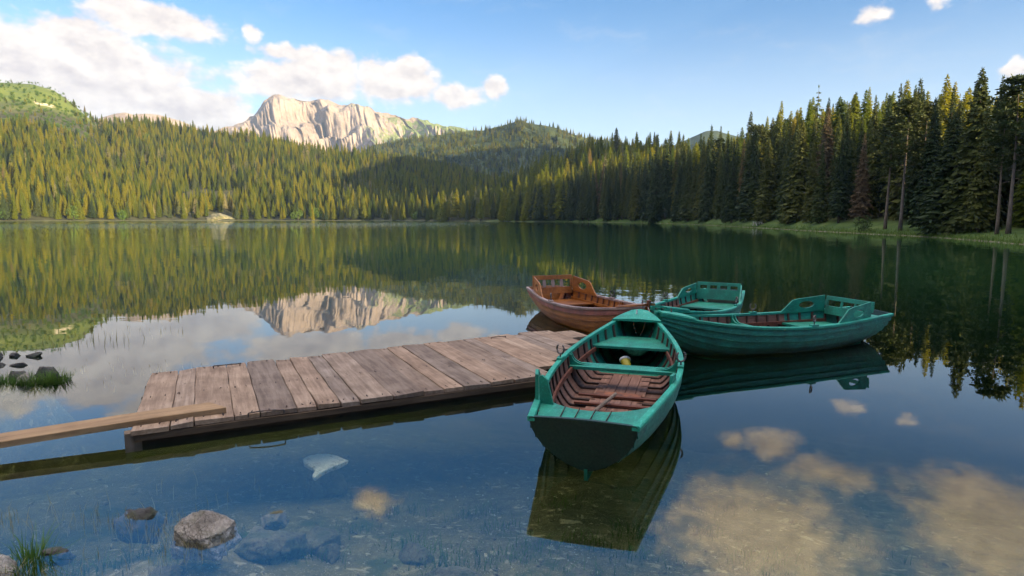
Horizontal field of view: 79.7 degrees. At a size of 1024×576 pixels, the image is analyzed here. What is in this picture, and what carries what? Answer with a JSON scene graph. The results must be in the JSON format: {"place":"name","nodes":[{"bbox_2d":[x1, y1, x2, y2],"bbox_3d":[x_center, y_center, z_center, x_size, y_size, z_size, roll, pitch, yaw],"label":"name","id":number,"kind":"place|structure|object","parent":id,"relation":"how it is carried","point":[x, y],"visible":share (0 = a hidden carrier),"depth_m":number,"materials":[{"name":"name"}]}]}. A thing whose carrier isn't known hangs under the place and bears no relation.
{"place":"outdoors","nodes":[
{"label":"outdoors","id":0,"kind":"place"},
{"bbox_2d":[98,113,197,131],"bbox_3d":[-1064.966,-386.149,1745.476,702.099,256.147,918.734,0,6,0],"label":"mountain","id":1,"kind":"structure","parent":0,"point":[151,116],"depth_m":1835.76,"materials":[{"name":"stone"}]},
{"bbox_2d":[209,94,472,151],"bbox_3d":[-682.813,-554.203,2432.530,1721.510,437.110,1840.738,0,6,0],"label":"mountain","id":2,"kind":"structure","parent":0,"point":[328,123],"depth_m":2421.67,"materials":[{"name":"stone"}]},
{"bbox_2d":[366,121,630,176],"bbox_3d":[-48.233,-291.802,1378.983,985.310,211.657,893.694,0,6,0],"label":"hill","id":3,"kind":"structure","parent":0,"point":[553,133],"depth_m":1408.74,"materials":[{"name":"green plant"}]},
{"bbox_2d":[0,83,1023,575],"bbox_3d":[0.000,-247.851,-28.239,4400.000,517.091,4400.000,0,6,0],"label":"ground","id":4,"kind":"structure","parent":0,"point":[900,417],"depth_m":8.81,"materials":[{"name":"green plant"}]},
{"bbox_2d":[0,370,27,386],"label":"grass tuft","id":5,"kind":"object","parent":4,"relation":"on","point":[6,381],"visible":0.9,"depth_m":7.46,"materials":[{"name":"green plant"}]},
{"bbox_2d":[148,565,183,575],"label":"submerged rock","id":6,"kind":"object","parent":4,"relation":"on","point":[175,570],"visible":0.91,"depth_m":3.79,"materials":[{"name":"stone"}]},
{"bbox_2d":[206,213,234,219],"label":"rock mound","id":7,"kind":"object","parent":4,"relation":"on","point":[217,216],"visible":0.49,"depth_m":535.99,"materials":[{"name":"beige stone"}]},
{"bbox_2d":[234,525,308,564],"bbox_3d":[-1.726,1.886,4.433,0.426,0.299,0.515,2,7,18],"label":"submerged rock","id":8,"kind":"object","parent":4,"relation":"on","point":[260,544],"visible":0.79,"depth_m":4.29,"materials":[{"name":"stone"}]},
{"bbox_2d":[306,525,340,554],"bbox_3d":[-1.505,2.005,4.792,0.297,0.194,0.543,1,7,10],"label":"submerged rock","id":9,"kind":"object","parent":4,"relation":"on","point":[316,534],"visible":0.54,"depth_m":4.75,"materials":[{"name":"stone"}]},
{"bbox_2d":[304,469,346,498],"bbox_3d":[-1.932,2.012,6.380,0.446,0.466,0.258,0,6,0],"label":"submerged rock","id":10,"kind":"object","parent":4,"relation":"on","point":[332,484],"visible":0.67,"depth_m":6.30,"materials":[{"name":"blue stone"}]},
{"bbox_2d":[303,454,347,480],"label":"pale slab","id":11,"kind":"structure","parent":10,"relation":"on","point":[319,465],"depth_m":6.19,"materials":[{"name":"stone"}]},
{"bbox_2d":[314,543,340,563],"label":"submerged rock","id":12,"kind":"object","parent":4,"relation":"on","point":[332,552],"visible":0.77,"depth_m":4.50,"materials":[{"name":"stone"}]},
{"bbox_2d":[398,541,433,564],"bbox_3d":[-0.735,2.006,4.605,0.233,0.185,0.315,-3,7,-28],"label":"submerged rock","id":13,"kind":"object","parent":4,"relation":"on","point":[414,555],"visible":0.79,"depth_m":4.54,"materials":[{"name":"stone"}]},
{"bbox_2d":[426,566,480,575],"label":"submerged rock","id":14,"kind":"object","parent":4,"relation":"on","point":[452,571],"visible":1,"depth_m":4.09,"materials":[{"name":"stone"}]},
{"bbox_2d":[45,482,912,575],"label":"drowned weeds","id":15,"kind":"object","parent":4,"relation":"on","point":[444,560],"visible":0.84,"depth_m":4.83,"materials":[{"name":"green plant"}]},
{"bbox_2d":[0,445,996,575],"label":"pebbles","id":16,"kind":"object","parent":4,"relation":"on","point":[612,486],"visible":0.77,"depth_m":5.68,"materials":[{"name":"grey stone"}]},
{"bbox_2d":[564,170,575,220],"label":"spruce tree","id":17,"kind":"object","parent":4,"relation":"on","point":[570,208],"visible":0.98,"depth_m":322.33,"materials":[{"name":"green plant"}]},
{"bbox_2d":[584,174,590,220],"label":"spruce tree","id":18,"kind":"object","parent":4,"relation":"on","point":[587,212],"visible":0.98,"depth_m":307.30,"materials":[{"name":"green plant"}]},
{"bbox_2d":[603,179,612,220],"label":"spruce tree","id":19,"kind":"object","parent":4,"relation":"on","point":[607,214],"visible":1,"depth_m":287.05,"materials":[{"name":"green plant"}]},
{"bbox_2d":[612,173,620,219],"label":"spruce tree","id":20,"kind":"object","parent":4,"relation":"on","point":[616,213],"visible":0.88,"depth_m":280.01,"materials":[{"name":"green plant"}]},
{"bbox_2d":[627,161,639,220],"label":"spruce tree","id":21,"kind":"object","parent":4,"relation":"on","point":[633,205],"visible":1,"depth_m":260.34,"materials":[{"name":"green plant"}]},
{"bbox_2d":[639,150,652,220],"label":"spruce tree","id":22,"kind":"object","parent":4,"relation":"on","point":[646,194],"visible":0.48,"depth_m":250.76,"materials":[{"name":"green plant"}]},
{"bbox_2d":[644,150,663,222],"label":"spruce tree","id":23,"kind":"object","parent":4,"relation":"on","point":[653,206],"visible":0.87,"depth_m":235.84,"materials":[{"name":"green plant"}]},
{"bbox_2d":[657,138,671,219],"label":"spruce tree","id":24,"kind":"object","parent":4,"relation":"on","point":[663,187],"visible":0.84,"depth_m":231.32,"materials":[{"name":"green plant"}]},
{"bbox_2d":[663,163,672,218],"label":"spruce tree","id":25,"kind":"object","parent":4,"relation":"on","point":[668,200],"visible":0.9,"depth_m":229.09,"materials":[{"name":"green plant"}]},
{"bbox_2d":[666,144,679,200],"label":"spruce tree","id":26,"kind":"object","parent":4,"relation":"on","point":[674,176],"visible":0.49,"depth_m":227.58,"materials":[{"name":"green plant"}]},
{"bbox_2d":[670,161,682,221],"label":"spruce tree","id":27,"kind":"object","parent":4,"relation":"on","point":[678,189],"visible":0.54,"depth_m":215.62,"materials":[{"name":"green plant"}]},
{"bbox_2d":[672,134,685,212],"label":"spruce tree","id":28,"kind":"object","parent":4,"relation":"on","point":[682,158],"visible":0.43,"depth_m":216.20,"materials":[{"name":"green plant"}]},
{"bbox_2d":[675,155,686,218],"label":"spruce tree","id":29,"kind":"object","parent":4,"relation":"on","point":[680,194],"visible":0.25,"depth_m":212.15,"materials":[{"name":"green plant"}]},
{"bbox_2d":[677,153,692,220],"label":"spruce tree","id":30,"kind":"object","parent":4,"relation":"on","point":[684,206],"visible":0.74,"depth_m":203.16,"materials":[{"name":"green plant"}]},
{"bbox_2d":[686,157,698,220],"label":"spruce tree","id":31,"kind":"object","parent":4,"relation":"on","point":[693,191],"visible":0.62,"depth_m":199.77,"materials":[{"name":"green plant"}]},
{"bbox_2d":[691,141,705,218],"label":"spruce tree","id":32,"kind":"object","parent":4,"relation":"on","point":[695,206],"visible":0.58,"depth_m":192.07,"materials":[{"name":"green plant"}]},
{"bbox_2d":[696,147,715,222],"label":"spruce tree","id":33,"kind":"object","parent":4,"relation":"on","point":[706,198],"visible":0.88,"depth_m":183.09,"materials":[{"name":"green plant"}]},
{"bbox_2d":[695,126,717,211],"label":"spruce tree","id":34,"kind":"object","parent":4,"relation":"on","point":[711,142],"visible":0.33,"depth_m":189.55,"materials":[{"name":"green plant"}]},
{"bbox_2d":[690,572,735,575],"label":"submerged rock","id":35,"kind":"object","parent":4,"relation":"on","point":[711,574],"visible":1,"depth_m":4.15,"materials":[{"name":"grey stone"}]},
{"bbox_2d":[711,148,722,217],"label":"spruce tree","id":36,"kind":"object","parent":4,"relation":"on","point":[718,172],"visible":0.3,"depth_m":177.24,"materials":[{"name":"green plant"}]},
{"bbox_2d":[714,154,726,215],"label":"spruce tree","id":37,"kind":"object","parent":4,"relation":"on","point":[719,202],"visible":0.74,"depth_m":172.93,"materials":[{"name":"green plant"}]},
{"bbox_2d":[713,138,732,167],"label":"pine tree","id":38,"kind":"object","parent":4,"relation":"on","point":[717,145],"visible":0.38,"depth_m":193.88,"materials":[{"name":"green plant"}]},
{"bbox_2d":[719,174,729,222],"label":"spruce tree","id":39,"kind":"object","parent":4,"relation":"on","point":[723,204],"visible":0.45,"depth_m":160.19,"materials":[{"name":"green plant"}]},
{"bbox_2d":[725,135,730,175],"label":"spruce tree","id":40,"kind":"object","parent":4,"relation":"on","point":[727,161],"visible":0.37,"depth_m":177.58,"materials":[{"name":"green plant"}]},
{"bbox_2d":[721,140,738,222],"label":"spruce tree","id":41,"kind":"object","parent":4,"relation":"on","point":[731,198],"visible":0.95,"depth_m":154.00,"materials":[{"name":"green plant"}]},
{"bbox_2d":[730,134,740,185],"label":"spruce tree","id":42,"kind":"object","parent":4,"relation":"on","point":[738,149],"visible":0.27,"depth_m":164.82,"materials":[{"name":"green plant"}]},
{"bbox_2d":[737,140,745,203],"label":"spruce tree","id":43,"kind":"object","parent":4,"relation":"on","point":[741,171],"visible":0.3,"depth_m":156.05,"materials":[{"name":"green plant"}]},
{"bbox_2d":[733,127,761,221],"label":"spruce tree","id":44,"kind":"object","parent":4,"relation":"on","point":[743,192],"visible":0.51,"depth_m":143.37,"materials":[{"name":"green plant"}]},
{"bbox_2d":[745,134,761,220],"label":"spruce tree","id":45,"kind":"object","parent":4,"relation":"on","point":[754,186],"visible":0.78,"depth_m":138.67,"materials":[{"name":"green plant"}]},
{"bbox_2d":[741,124,768,167],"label":"pine tree","id":46,"kind":"object","parent":4,"relation":"on","point":[760,130],"visible":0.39,"depth_m":145.68,"materials":[{"name":"green plant"}]},
{"bbox_2d":[749,138,778,224],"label":"spruce tree","id":47,"kind":"object","parent":4,"relation":"on","point":[764,210],"visible":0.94,"depth_m":129.08,"materials":[{"name":"green plant"}]},
{"bbox_2d":[773,115,784,163],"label":"spruce tree","id":48,"kind":"object","parent":4,"relation":"on","point":[777,131],"visible":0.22,"depth_m":138.94,"materials":[{"name":"green plant"}]},
{"bbox_2d":[774,119,786,196],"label":"spruce tree","id":49,"kind":"object","parent":4,"relation":"on","point":[781,152],"visible":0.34,"depth_m":131.36,"materials":[{"name":"green plant"}]},
{"bbox_2d":[773,131,787,216],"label":"spruce tree","id":50,"kind":"object","parent":4,"relation":"on","point":[776,198],"visible":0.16,"depth_m":126.07,"materials":[{"name":"green plant"}]},
{"bbox_2d":[544,219,1023,244],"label":"shore grass","id":51,"kind":"structure","parent":4,"relation":"on","point":[995,239],"depth_m":73.49,"materials":[{"name":"green plant"}]},
{"bbox_2d":[771,130,796,220],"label":"spruce tree","id":52,"kind":"object","parent":4,"relation":"on","point":[781,185],"visible":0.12,"depth_m":118.80,"materials":[{"name":"green plant"}]},
{"bbox_2d":[778,114,792,203],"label":"spruce tree","id":53,"kind":"object","parent":4,"relation":"on","point":[789,141],"visible":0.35,"depth_m":122.24,"materials":[{"name":"green plant"}]},
{"bbox_2d":[777,124,799,223],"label":"spruce tree","id":54,"kind":"object","parent":4,"relation":"on","point":[791,161],"visible":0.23,"depth_m":114.80,"materials":[{"name":"green plant"}]},
{"bbox_2d":[779,118,810,223],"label":"spruce tree","id":55,"kind":"object","parent":4,"relation":"on","point":[793,209],"visible":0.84,"depth_m":111.15,"materials":[{"name":"green plant"}]},
{"bbox_2d":[799,140,817,222],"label":"spruce tree","id":56,"kind":"object","parent":4,"relation":"on","point":[808,199],"visible":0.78,"depth_m":105.44,"materials":[{"name":"green plant"}]},
{"bbox_2d":[806,115,818,180],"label":"spruce tree","id":57,"kind":"object","parent":4,"relation":"on","point":[813,136],"visible":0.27,"depth_m":119.41,"materials":[{"name":"green plant"}]},
{"bbox_2d":[808,142,829,223],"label":"spruce tree","id":58,"kind":"object","parent":4,"relation":"on","point":[820,200],"visible":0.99,"depth_m":100.91,"materials":[{"name":"green plant"}]},
{"bbox_2d":[803,106,834,210],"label":"spruce tree","id":59,"kind":"object","parent":4,"relation":"on","point":[828,146],"visible":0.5,"depth_m":106.38,"materials":[{"name":"green plant"}]},
{"bbox_2d":[826,114,841,209],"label":"spruce tree","id":60,"kind":"object","parent":4,"relation":"on","point":[836,149],"visible":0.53,"depth_m":102.86,"materials":[{"name":"green plant"}]},
{"bbox_2d":[828,125,849,222],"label":"spruce tree","id":61,"kind":"object","parent":4,"relation":"on","point":[838,205],"visible":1,"depth_m":94.38,"materials":[{"name":"green plant"}]},
{"bbox_2d":[828,112,854,219],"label":"spruce tree","id":62,"kind":"object","parent":4,"relation":"on","point":[849,161],"visible":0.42,"depth_m":96.60,"materials":[{"name":"green plant"}]},
{"bbox_2d":[849,115,858,200],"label":"spruce tree","id":63,"kind":"object","parent":4,"relation":"on","point":[855,163],"visible":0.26,"depth_m":100.13,"materials":[{"name":"green plant"}]},
{"bbox_2d":[856,116,864,183],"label":"spruce tree","id":64,"kind":"object","parent":4,"relation":"on","point":[861,138],"visible":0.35,"depth_m":105.81,"materials":[{"name":"green plant"}]},
{"bbox_2d":[848,132,873,222],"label":"spruce tree","id":65,"kind":"object","parent":4,"relation":"on","point":[861,203],"visible":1,"depth_m":88.23,"materials":[{"name":"green plant"}]},
{"bbox_2d":[853,215,872,231],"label":"bush","id":66,"kind":"object","parent":4,"relation":"on","point":[864,226],"visible":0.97,"depth_m":80.21,"materials":[{"name":"green plant"}]},
{"bbox_2d":[865,95,882,218],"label":"spruce tree","id":67,"kind":"object","parent":4,"relation":"on","point":[873,142],"visible":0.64,"depth_m":89.83,"materials":[{"name":"green plant"}]},
{"bbox_2d":[871,95,891,216],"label":"spruce tree","id":68,"kind":"object","parent":4,"relation":"on","point":[882,185],"visible":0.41,"depth_m":89.43,"materials":[{"name":"green plant"}]},
{"bbox_2d":[877,84,904,216],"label":"spruce tree","id":69,"kind":"object","parent":4,"relation":"on","point":[892,177],"visible":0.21,"depth_m":86.36,"materials":[{"name":"green plant"}]},
{"bbox_2d":[870,111,917,228],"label":"pine tree","id":70,"kind":"object","parent":4,"relation":"on","point":[888,122],"visible":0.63,"depth_m":77.10,"materials":[{"name":"green plant"}]},
{"bbox_2d":[880,91,920,220],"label":"spruce tree","id":71,"kind":"object","parent":4,"relation":"on","point":[892,209],"visible":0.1,"depth_m":84.19,"materials":[{"name":"green plant"}]},
{"bbox_2d":[879,96,931,230],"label":"pine tree","id":72,"kind":"object","parent":4,"relation":"on","point":[909,109],"visible":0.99,"depth_m":73.41,"materials":[{"name":"green plant"}]},
{"bbox_2d":[896,89,927,220],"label":"spruce tree","id":73,"kind":"object","parent":4,"relation":"on","point":[911,183],"visible":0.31,"depth_m":78.47,"materials":[{"name":"green plant"}]},
{"bbox_2d":[906,96,942,228],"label":"spruce tree","id":74,"kind":"object","parent":4,"relation":"on","point":[927,162],"visible":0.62,"depth_m":70.75,"materials":[{"name":"green plant"}]},
{"bbox_2d":[906,100,947,186],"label":"pine tree","id":75,"kind":"object","parent":4,"relation":"on","point":[927,107],"visible":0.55,"depth_m":74.80,"materials":[{"name":"green plant"}]},
{"bbox_2d":[913,112,963,235],"bbox_3d":[45.972,-11.880,64.480,6.046,13.165,6.293,-1,7,-11],"label":"spruce tree","id":76,"kind":"object","parent":4,"relation":"on","point":[944,172],"visible":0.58,"depth_m":64.05,"materials":[{"name":"green plant"}]},
{"bbox_2d":[937,86,956,180],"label":"spruce tree","id":77,"kind":"object","parent":4,"relation":"on","point":[952,109],"visible":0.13,"depth_m":66.92,"materials":[{"name":"green plant"}]},
{"bbox_2d":[957,100,968,140],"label":"spruce tree","id":78,"kind":"object","parent":4,"relation":"on","point":[960,111],"visible":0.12,"depth_m":80.82,"materials":[{"name":"green plant"}]},
{"bbox_2d":[938,67,1006,235],"bbox_3d":[46.137,-13.293,60.827,5.990,16.804,6.235,-3,7,-24],"label":"spruce tree","id":79,"kind":"object","parent":4,"relation":"on","point":[957,194],"visible":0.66,"depth_m":60.56,"materials":[{"name":"green plant"}]},
{"bbox_2d":[956,97,1000,232],"bbox_3d":[45.253,-11.645,59.030,3.385,13.108,3.702,2,7,13],"label":"spruce tree","id":80,"kind":"object","parent":4,"relation":"on","point":[983,196],"visible":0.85,"depth_m":58.56,"materials":[{"name":"green plant"}]},
{"bbox_2d":[975,111,1022,233],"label":"pine tree","id":81,"kind":"object","parent":4,"relation":"on","point":[1002,162],"visible":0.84,"depth_m":54.62,"materials":[{"name":"green plant"}]},
{"bbox_2d":[990,100,1013,226],"bbox_3d":[48.910,-12.402,62.345,4.776,13.329,4.972,-3,7,-26],"label":"spruce tree","id":82,"kind":"object","parent":4,"relation":"on","point":[1004,206],"visible":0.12,"depth_m":61.53,"materials":[{"name":"green plant"}]},
{"bbox_2d":[981,74,1023,233],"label":"pine tree","id":83,"kind":"object","parent":4,"relation":"on","point":[1014,92],"visible":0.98,"depth_m":53.19,"materials":[{"name":"green plant"}]},
{"bbox_2d":[1004,121,1023,203],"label":"spruce tree","id":84,"kind":"object","parent":4,"relation":"on","point":[1017,168],"visible":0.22,"depth_m":60.79,"materials":[{"name":"green plant"}]},
{"bbox_2d":[1005,155,1023,224],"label":"spruce tree","id":85,"kind":"object","parent":4,"relation":"on","point":[1019,175],"visible":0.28,"depth_m":58.33,"materials":[{"name":"green plant"}]},
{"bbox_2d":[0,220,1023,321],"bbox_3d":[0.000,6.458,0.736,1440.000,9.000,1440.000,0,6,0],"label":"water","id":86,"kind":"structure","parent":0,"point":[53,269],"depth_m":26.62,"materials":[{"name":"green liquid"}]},
{"bbox_2d":[0,554,16,575],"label":"rock","id":87,"kind":"object","parent":86,"relation":"in","point":[5,560],"visible":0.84,"depth_m":3.49,"materials":[{"name":"grey stone"}]},
{"bbox_2d":[15,372,34,391],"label":"rock","id":88,"kind":"object","parent":86,"relation":"in","point":[23,389],"visible":0.52,"depth_m":7.46,"materials":[{"name":"grey stone"}]},
{"bbox_2d":[10,367,79,387],"bbox_3d":[-5.738,1.082,7.511,0.777,0.189,0.538,0,6,0],"label":"grass tuft","id":89,"kind":"object","parent":86,"relation":"on","point":[50,379],"visible":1,"depth_m":7.49,"materials":[{"name":"green plant"}]},
{"bbox_2d":[1,519,98,575],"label":"grass tuft","id":90,"kind":"object","parent":86,"relation":"in","point":[38,562],"visible":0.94,"depth_m":3.61,"materials":[{"name":"green plant"}]},
{"bbox_2d":[40,546,75,565],"bbox_3d":[-2.763,1.626,3.723,0.199,0.113,0.107,1,7,8],"label":"rock","id":91,"kind":"object","parent":86,"relation":"in","point":[64,557],"visible":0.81,"depth_m":3.69,"materials":[{"name":"stone"}]},
{"bbox_2d":[113,507,166,543],"bbox_3d":[-2.537,1.617,4.173,0.323,0.254,0.206,-1,7,-6],"label":"rock","id":92,"kind":"object","parent":86,"relation":"in","point":[149,514],"visible":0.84,"depth_m":4.13,"materials":[{"name":"grey stone"}]},
{"bbox_2d":[0,324,292,575],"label":"water weeds","id":93,"kind":"object","parent":86,"relation":"on","point":[97,505],"visible":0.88,"depth_m":4.06,"materials":[{"name":"green plant"}]},
{"bbox_2d":[171,510,241,562],"bbox_3d":[-1.975,1.571,3.940,0.410,0.268,0.287,0,7,-3],"label":"rock","id":94,"kind":"object","parent":86,"relation":"in","point":[200,524],"visible":0.98,"depth_m":3.85,"materials":[{"name":"grey stone"}]},
{"bbox_2d":[260,510,288,530],"bbox_3d":[-1.617,1.593,4.189,0.183,0.136,0.128,-4,7,-28],"label":"rock","id":95,"kind":"object","parent":86,"relation":"in","point":[275,520],"visible":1,"depth_m":4.16,"materials":[{"name":"stone"}]},
{"bbox_2d":[124,330,586,452],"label":"jetty","id":96,"kind":"object","parent":86,"relation":"on","point":[285,394],"visible":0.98,"depth_m":6.90,"materials":[{"name":"brown wood"}]},
{"bbox_2d":[0,402,225,447],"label":"gangplank","id":97,"kind":"object","parent":96,"relation":"on","point":[45,433],"visible":1,"depth_m":5.46,"materials":[{"name":"brown wood"}]},
{"bbox_2d":[526,274,654,334],"bbox_3d":[1.436,0.367,11.698,1.375,0.924,4.452,-2,7,-19],"label":"rowing boat","id":98,"kind":"object","parent":86,"relation":"on","point":[588,310],"visible":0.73,"depth_m":12.04,"materials":[{"name":"orange wood"}]},
{"bbox_2d":[527,309,686,480],"bbox_3d":[1.204,0.958,6.848,1.422,0.849,4.671,2,7,17],"label":"rowing boat","id":99,"kind":"object","parent":86,"relation":"on","point":[579,382],"visible":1,"depth_m":6.54,"materials":[{"name":"green paint"}]},
{"bbox_2d":[650,281,744,313],"bbox_3d":[3.391,0.453,11.275,1.375,0.849,4.489,4,8,31],"label":"rowing boat","id":100,"kind":"object","parent":86,"relation":"on","point":[717,300],"visible":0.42,"depth_m":12.48,"materials":[{"name":"green paint"}]},
{"bbox_2d":[654,295,893,359],"bbox_3d":[4.027,0.645,9.577,4.115,0.851,1.375,-2,7,-19],"label":"rowing boat","id":101,"kind":"object","parent":86,"relation":"on","point":[792,328],"visible":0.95,"depth_m":9.11,"materials":[{"name":"green paint"}]},
{"bbox_2d":[0,0,1023,146],"label":"sky","id":102,"kind":"structure","parent":0,"point":[594,68],"materials":[{"name":"blue"}]},
{"bbox_2d":[674,131,741,149],"bbox_3d":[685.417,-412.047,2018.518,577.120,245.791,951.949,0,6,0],"label":"hill","id":103,"kind":"structure","parent":0,"point":[695,139],"depth_m":2115.06,"materials":[{"name":"green plant"}]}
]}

